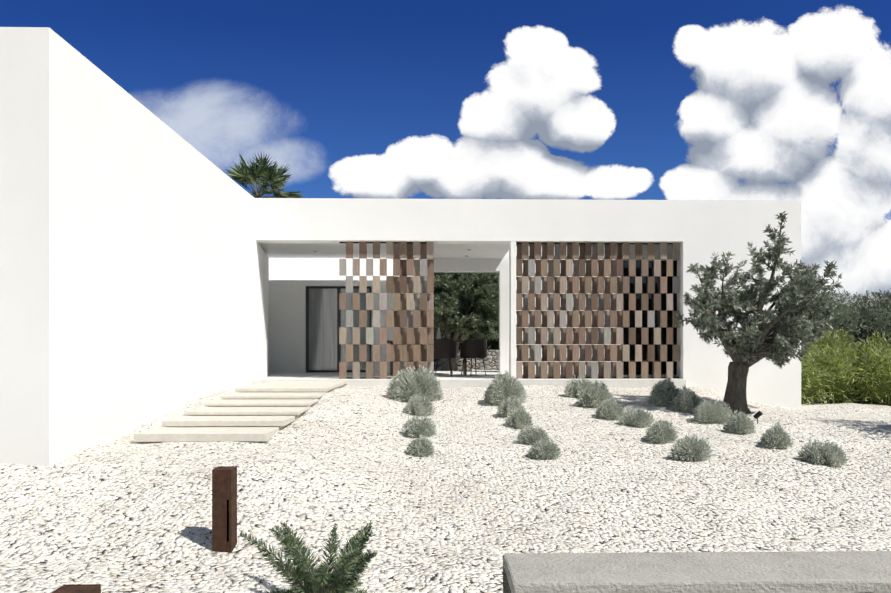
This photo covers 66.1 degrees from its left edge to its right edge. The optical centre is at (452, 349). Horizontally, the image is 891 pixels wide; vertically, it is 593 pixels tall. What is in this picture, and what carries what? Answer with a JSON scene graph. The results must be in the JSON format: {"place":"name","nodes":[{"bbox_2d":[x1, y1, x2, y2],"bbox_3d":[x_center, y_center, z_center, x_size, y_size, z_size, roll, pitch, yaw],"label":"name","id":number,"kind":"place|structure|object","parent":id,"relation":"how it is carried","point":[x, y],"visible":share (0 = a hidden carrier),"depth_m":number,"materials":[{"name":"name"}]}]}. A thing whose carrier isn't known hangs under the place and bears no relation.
{"place":"outdoors","nodes":[
{"label":"outdoors","id":0,"kind":"place"},
{"bbox_2d":[225,151,304,197],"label":"palm fan leaves","id":1,"kind":"object","parent":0,"point":[264,173],"visible":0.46,"depth_m":25.14,"materials":[{"name":"green plant"}]},
{"bbox_2d":[243,176,273,197],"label":"palm petioles","id":2,"kind":"object","parent":1,"relation":"on","point":[256,194],"visible":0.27,"depth_m":25.69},
{"bbox_2d":[0,369,890,592],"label":"gravel ground","id":3,"kind":"structure","parent":0,"point":[472,501],"depth_m":5.72,"materials":[{"name":"white gravel"}]},
{"bbox_2d":[51,584,100,592],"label":"bollard light","id":4,"kind":"object","parent":3,"relation":"on","point":[80,588],"visible":1,"depth_m":2.34,"materials":[{"name":"brown metal"}]},
{"bbox_2d":[0,27,258,466],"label":"wing walls","id":5,"kind":"structure","parent":3,"relation":"on","point":[127,262],"depth_m":6.96,"materials":[{"name":"white paint"}]},
{"bbox_2d":[134,427,279,442],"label":"step slab","id":6,"kind":"structure","parent":3,"relation":"on","point":[209,434],"depth_m":7.05,"materials":[{"name":"concrete"}]},
{"bbox_2d":[212,466,236,552],"bbox_3d":[-1.520,1.106,4.579,0.128,0.630,0.128,0,0,-1],"label":"bollard light","id":7,"kind":"object","parent":3,"relation":"on","point":[224,508],"visible":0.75,"depth_m":4.51,"materials":[{"name":"brown metal"}]},
{"bbox_2d":[162,415,294,429],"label":"step slab","id":8,"kind":"structure","parent":3,"relation":"on","point":[282,421],"depth_m":7.62,"materials":[{"name":"concrete"}]},
{"bbox_2d":[184,406,309,420],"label":"step slab","id":9,"kind":"structure","parent":3,"relation":"on","point":[297,412],"depth_m":8.25,"materials":[{"name":"concrete"}]},
{"bbox_2d":[204,399,318,406],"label":"step slab","id":10,"kind":"structure","parent":3,"relation":"on","point":[263,402],"depth_m":8.97,"materials":[{"name":"concrete"}]},
{"bbox_2d":[220,392,326,398],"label":"step slab","id":11,"kind":"structure","parent":3,"relation":"on","point":[276,395],"depth_m":9.56,"materials":[{"name":"concrete"}]},
{"bbox_2d":[235,381,346,391],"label":"step slab","id":12,"kind":"structure","parent":3,"relation":"on","point":[300,386],"depth_m":10.71,"materials":[{"name":"concrete"}]},
{"bbox_2d":[239,520,376,592],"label":"fern leaves","id":13,"kind":"object","parent":3,"relation":"on","point":[328,579],"visible":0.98,"depth_m":3.54,"materials":[{"name":"green plant"}]},
{"bbox_2d":[384,365,443,401],"bbox_3d":[-0.623,0.545,11.172,1.013,0.625,0.829,0,0,-1],"label":"lavender bush","id":14,"kind":"object","parent":3,"relation":"on","point":[429,379],"depth_m":11.00,"materials":[{"name":"green plant"}]},
{"bbox_2d":[401,415,436,437],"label":"lavender bush","id":15,"kind":"object","parent":3,"relation":"on","point":[416,422],"depth_m":8.31,"materials":[{"name":"green plant"}]},
{"bbox_2d":[404,393,436,415],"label":"lavender bush","id":16,"kind":"object","parent":3,"relation":"on","point":[413,404],"depth_m":9.73,"materials":[{"name":"green plant"}]},
{"bbox_2d":[405,434,435,456],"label":"lavender bush","id":17,"kind":"object","parent":3,"relation":"on","point":[424,444],"depth_m":7.39,"materials":[{"name":"green plant"}]},
{"bbox_2d":[434,350,498,369],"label":"dry stone wall","id":18,"kind":"structure","parent":3,"relation":"on","point":[491,361],"depth_m":23.15,"materials":[{"name":"beige stone"}]},
{"bbox_2d":[252,371,685,387],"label":"floor","id":19,"kind":"structure","parent":3,"relation":"on","point":[446,379],"depth_m":12.84,"materials":[{"name":"concrete"}]},
{"bbox_2d":[387,341,466,374],"bbox_3d":[-0.525,0.182,15.113,1.800,0.750,0.900,0,0,-1],"label":"dining table","id":20,"kind":"object","parent":19,"relation":"on","point":[464,366],"visible":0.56,"depth_m":14.76,"materials":[{"name":"brown wood"}]},
{"bbox_2d":[436,328,440,338],"bbox_3d":[-0.295,-0.338,15.118,0.110,0.290,0.110,0,0,-1],"label":"table vase","id":21,"kind":"object","parent":20,"relation":"on","point":[438,334],"visible":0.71,"depth_m":15.08,"materials":[{"name":"grey"}]},
{"bbox_2d":[434,358,451,375],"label":"chair legs","id":22,"kind":"object","parent":19,"relation":"on","point":[449,365],"visible":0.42,"depth_m":14.21,"materials":[{"name":"black metal"}]},
{"bbox_2d":[429,339,455,357],"bbox_3d":[-0.208,-0.023,14.365,0.575,0.400,0.571,0,0,-1],"label":"chair","id":23,"kind":"object","parent":22,"relation":"on","point":[444,348],"visible":0.73,"depth_m":14.11,"materials":[{"name":"wicker"}]},
{"bbox_2d":[435,358,452,373],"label":"chair legs","id":24,"kind":"object","parent":19,"relation":"on","point":[450,363],"visible":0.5,"depth_m":15.70,"materials":[{"name":"black metal"}]},
{"bbox_2d":[461,358,485,375],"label":"chair legs","id":25,"kind":"object","parent":19,"relation":"on","point":[471,366],"visible":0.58,"depth_m":14.58,"materials":[{"name":"black metal"}]},
{"bbox_2d":[460,339,486,357],"bbox_3d":[0.456,-0.023,14.630,0.578,0.400,0.570,0,0,-1],"label":"chair","id":26,"kind":"object","parent":25,"relation":"on","point":[475,348],"visible":1,"depth_m":14.38,"materials":[{"name":"wicker"}]},
{"bbox_2d":[483,371,527,405],"bbox_3d":[0.847,0.593,10.867,0.760,0.554,0.856,0,0,-1],"label":"lavender bush","id":27,"kind":"object","parent":3,"relation":"on","point":[514,386],"depth_m":10.66,"materials":[{"name":"green plant"}]},
{"bbox_2d":[496,395,524,416],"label":"lavender bush","id":28,"kind":"object","parent":3,"relation":"on","point":[514,402],"depth_m":9.77,"materials":[{"name":"green plant"}]},
{"bbox_2d":[504,405,532,428],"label":"lavender bush","id":29,"kind":"object","parent":3,"relation":"on","point":[513,416],"depth_m":8.96,"materials":[{"name":"green plant"}]},
{"bbox_2d":[255,198,800,407],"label":"house walls","id":30,"kind":"structure","parent":3,"relation":"on","point":[489,233],"depth_m":13.03,"materials":[{"name":"white paint"}]},
{"bbox_2d":[269,258,392,279],"bbox_3d":[-2.712,-1.953,16.776,3.800,0.540,0.280,0,0,-1],"label":"clerestory band","id":31,"kind":"object","parent":30,"relation":"attached to","point":[303,268],"depth_m":16.62,"materials":[{"name":"white paint"}]},
{"bbox_2d":[306,286,371,371],"bbox_3d":[-2.760,-0.493,16.704,1.600,2.100,0.060,0,0,-1],"label":"door frame","id":32,"kind":"object","parent":30,"relation":"attached to","point":[338,288],"visible":0.62,"depth_m":16.67,"materials":[{"name":"black metal"}]},
{"bbox_2d":[308,288,369,369],"bbox_3d":[-2.760,-0.493,16.699,1.490,1.990,0.010,0,0,-1],"label":"door glass","id":33,"kind":"object","parent":32,"relation":"in","point":[324,342],"visible":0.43,"depth_m":16.70,"materials":[{"name":"clear glass"}]},
{"bbox_2d":[309,289,369,369],"bbox_3d":[-2.763,-0.488,16.834,1.490,2.050,0.050,0,0,-1],"label":"door curtain","id":34,"kind":"object","parent":30,"relation":"attached to","point":[327,340],"depth_m":16.83,"materials":[{"name":"grey fabric"}]},
{"bbox_2d":[339,241,433,378],"bbox_3d":[-1.248,-0.749,13.032,1.791,2.606,0.030,0,0,-1],"label":"screen","id":35,"kind":"object","parent":30,"relation":"attached to","point":[383,306],"visible":0.94,"depth_m":13.02,"materials":[{"name":"ceramic"},{"name":"brick"}]},
{"bbox_2d":[394,243,433,373],"bbox_3d":[-0.738,-0.749,13.113,0.768,2.606,0.030,0,0,-1],"label":"screen","id":36,"kind":"object","parent":30,"relation":"attached to","point":[430,304],"visible":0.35,"depth_m":13.10,"materials":[{"name":"ceramic"},{"name":"brick"}]},
{"bbox_2d":[339,242,678,378],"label":"screen rails","id":37,"kind":"object","parent":30,"relation":"attached to","point":[535,377],"visible":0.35,"depth_m":13.12,"materials":[{"name":"black metal"}]},
{"bbox_2d":[516,244,621,376],"bbox_3d":[2.241,-0.749,13.179,2.058,2.606,0.030,0,0,-1],"label":"screen","id":38,"kind":"object","parent":30,"relation":"attached to","point":[569,313],"visible":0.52,"depth_m":13.16,"materials":[{"name":"ceramic"},{"name":"brick"}]},
{"bbox_2d":[516,242,678,378],"bbox_3d":[2.787,-0.749,13.121,3.147,2.606,0.030,0,0,-1],"label":"screen","id":39,"kind":"object","parent":30,"relation":"attached to","point":[600,314],"visible":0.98,"depth_m":13.11,"materials":[{"name":"ceramic"},{"name":"brick"}]},
{"bbox_2d":[621,260,675,374],"bbox_3d":[4.455,-0.643,13.813,2.100,2.300,0.060,0,0,-1],"label":"window frame","id":40,"kind":"object","parent":30,"relation":"attached to","point":[674,309],"visible":0.31,"depth_m":13.78,"materials":[{"name":"metal"}]},
{"bbox_2d":[624,260,676,374],"bbox_3d":[4.875,-0.643,13.822,2.940,2.300,0.020,0,0,-1],"label":"window glass","id":41,"kind":"object","parent":40,"relation":"attached to","point":[644,317],"depth_m":13.79,"materials":[{"name":"black glass"}]},
{"bbox_2d":[516,425,550,444],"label":"lavender bush","id":42,"kind":"object","parent":3,"relation":"on","point":[533,432],"depth_m":7.92,"materials":[{"name":"green plant"}]},
{"bbox_2d":[526,438,561,459],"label":"lavender bush","id":43,"kind":"object","parent":3,"relation":"on","point":[551,448],"depth_m":7.25,"materials":[{"name":"green plant"}]},
{"bbox_2d":[563,375,591,397],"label":"lavender bush","id":44,"kind":"object","parent":3,"relation":"on","point":[579,384],"depth_m":11.64,"materials":[{"name":"green plant"}]},
{"bbox_2d":[576,380,614,407],"bbox_3d":[2.256,0.678,10.767,0.565,0.438,0.766,0,0,44],"label":"lavender bush","id":45,"kind":"object","parent":3,"relation":"on","point":[603,392],"depth_m":10.59,"materials":[{"name":"green plant"}]},
{"bbox_2d":[594,398,624,419],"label":"lavender bush","id":46,"kind":"object","parent":3,"relation":"on","point":[616,407],"depth_m":9.42,"materials":[{"name":"green plant"}]},
{"bbox_2d":[618,405,654,427],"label":"lavender bush","id":47,"kind":"object","parent":3,"relation":"on","point":[631,415],"depth_m":8.99,"materials":[{"name":"green plant"}]},
{"bbox_2d":[644,419,678,443],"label":"lavender bush","id":48,"kind":"object","parent":3,"relation":"on","point":[666,427],"depth_m":8.06,"materials":[{"name":"green plant"}]},
{"bbox_2d":[648,377,680,405],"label":"lavender bush","id":49,"kind":"object","parent":3,"relation":"on","point":[668,383],"depth_m":10.61,"materials":[{"name":"green plant"}]},
{"bbox_2d":[669,384,702,412],"bbox_3d":[3.529,0.735,10.331,0.519,0.426,0.700,0,0,-1],"label":"lavender bush","id":50,"kind":"object","parent":3,"relation":"on","point":[680,397],"depth_m":10.20,"materials":[{"name":"green plant"}]},
{"bbox_2d":[669,434,712,461],"bbox_3d":[2.560,1.050,7.300,0.474,0.306,0.358,0,0,-1],"label":"lavender bush","id":51,"kind":"object","parent":3,"relation":"on","point":[702,448],"depth_m":7.23,"materials":[{"name":"green plant"}]},
{"bbox_2d":[503,551,890,592],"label":"concrete kerb block","id":52,"kind":"structure","parent":3,"relation":"on","point":[777,572],"depth_m":3.03,"materials":[{"name":"grey concrete"}]},
{"bbox_2d":[691,398,731,423],"bbox_3d":[3.597,0.840,9.443,0.586,0.350,0.451,0,0,-1],"label":"lavender bush","id":53,"kind":"object","parent":3,"relation":"on","point":[711,407],"depth_m":9.36,"materials":[{"name":"green plant"}]},
{"bbox_2d":[722,410,755,434],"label":"lavender bush","id":54,"kind":"object","parent":3,"relation":"on","point":[731,423],"depth_m":8.62,"materials":[{"name":"green plant"}]},
{"bbox_2d":[753,411,762,423],"bbox_3d":[4.109,0.930,9.200,0.122,0.226,0.067,0,0,40],"label":"garden spotlight","id":55,"kind":"object","parent":3,"relation":"on","point":[757,414],"visible":0.85,"depth_m":9.18,"materials":[{"name":"black metal"}]},
{"bbox_2d":[674,211,842,413],"bbox_3d":[4.543,-0.416,10.058,2.400,3.116,2.302,0,0,-1],"label":"olive tree","id":56,"kind":"object","parent":3,"relation":"on","point":[792,314],"depth_m":9.86,"materials":[{"name":"green plant"}]},
{"bbox_2d":[759,421,793,448],"bbox_3d":[3.707,0.974,7.851,0.421,0.326,0.498,0,0,-1],"label":"lavender bush","id":57,"kind":"object","parent":3,"relation":"on","point":[784,437],"depth_m":7.72,"materials":[{"name":"green plant"}]},
{"bbox_2d":[795,439,850,467],"bbox_3d":[3.845,1.063,7.062,0.460,0.285,0.490,0,0,-1],"label":"lavender bush","id":58,"kind":"object","parent":3,"relation":"on","point":[832,449],"depth_m":7.01,"materials":[{"name":"green plant"}]},
{"bbox_2d":[0,0,890,298],"label":"sky","id":59,"kind":"structure","parent":0,"point":[785,100],"materials":[{"name":"blue"}]},
{"bbox_2d":[433,272,498,370],"bbox_3d":[0.437,-0.967,21.526,3.158,4.072,2.894,0,0,-1],"label":"olive tree","id":60,"kind":"object","parent":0,"point":[484,294],"depth_m":20.83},
{"bbox_2d":[434,272,498,349],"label":"shrubs","id":61,"kind":"object","parent":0,"point":[493,343],"depth_m":24.23,"materials":[{"name":"green plant"}]},
{"bbox_2d":[801,289,890,347],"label":"grey tree","id":62,"kind":"object","parent":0,"point":[849,317],"depth_m":18.19,"materials":[{"name":"plant"}]},
{"label":"outer ground","id":63,"kind":"structure","parent":0,"visible":0},
{"bbox_2d":[801,328,890,405],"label":"hedge shrubs","id":64,"kind":"object","parent":63,"relation":"on","point":[874,352],"depth_m":13.94,"materials":[{"name":"green plant"}]},
{"bbox_2d":[815,295,881,307],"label":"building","id":65,"kind":"structure","parent":63,"relation":"on","point":[853,299],"depth_m":89.09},
{"bbox_2d":[845,290,888,305],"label":"woods","id":66,"kind":"object","parent":63,"relation":"on","point":[871,297],"depth_m":69.86,"materials":[{"name":"green plant"}]}
]}

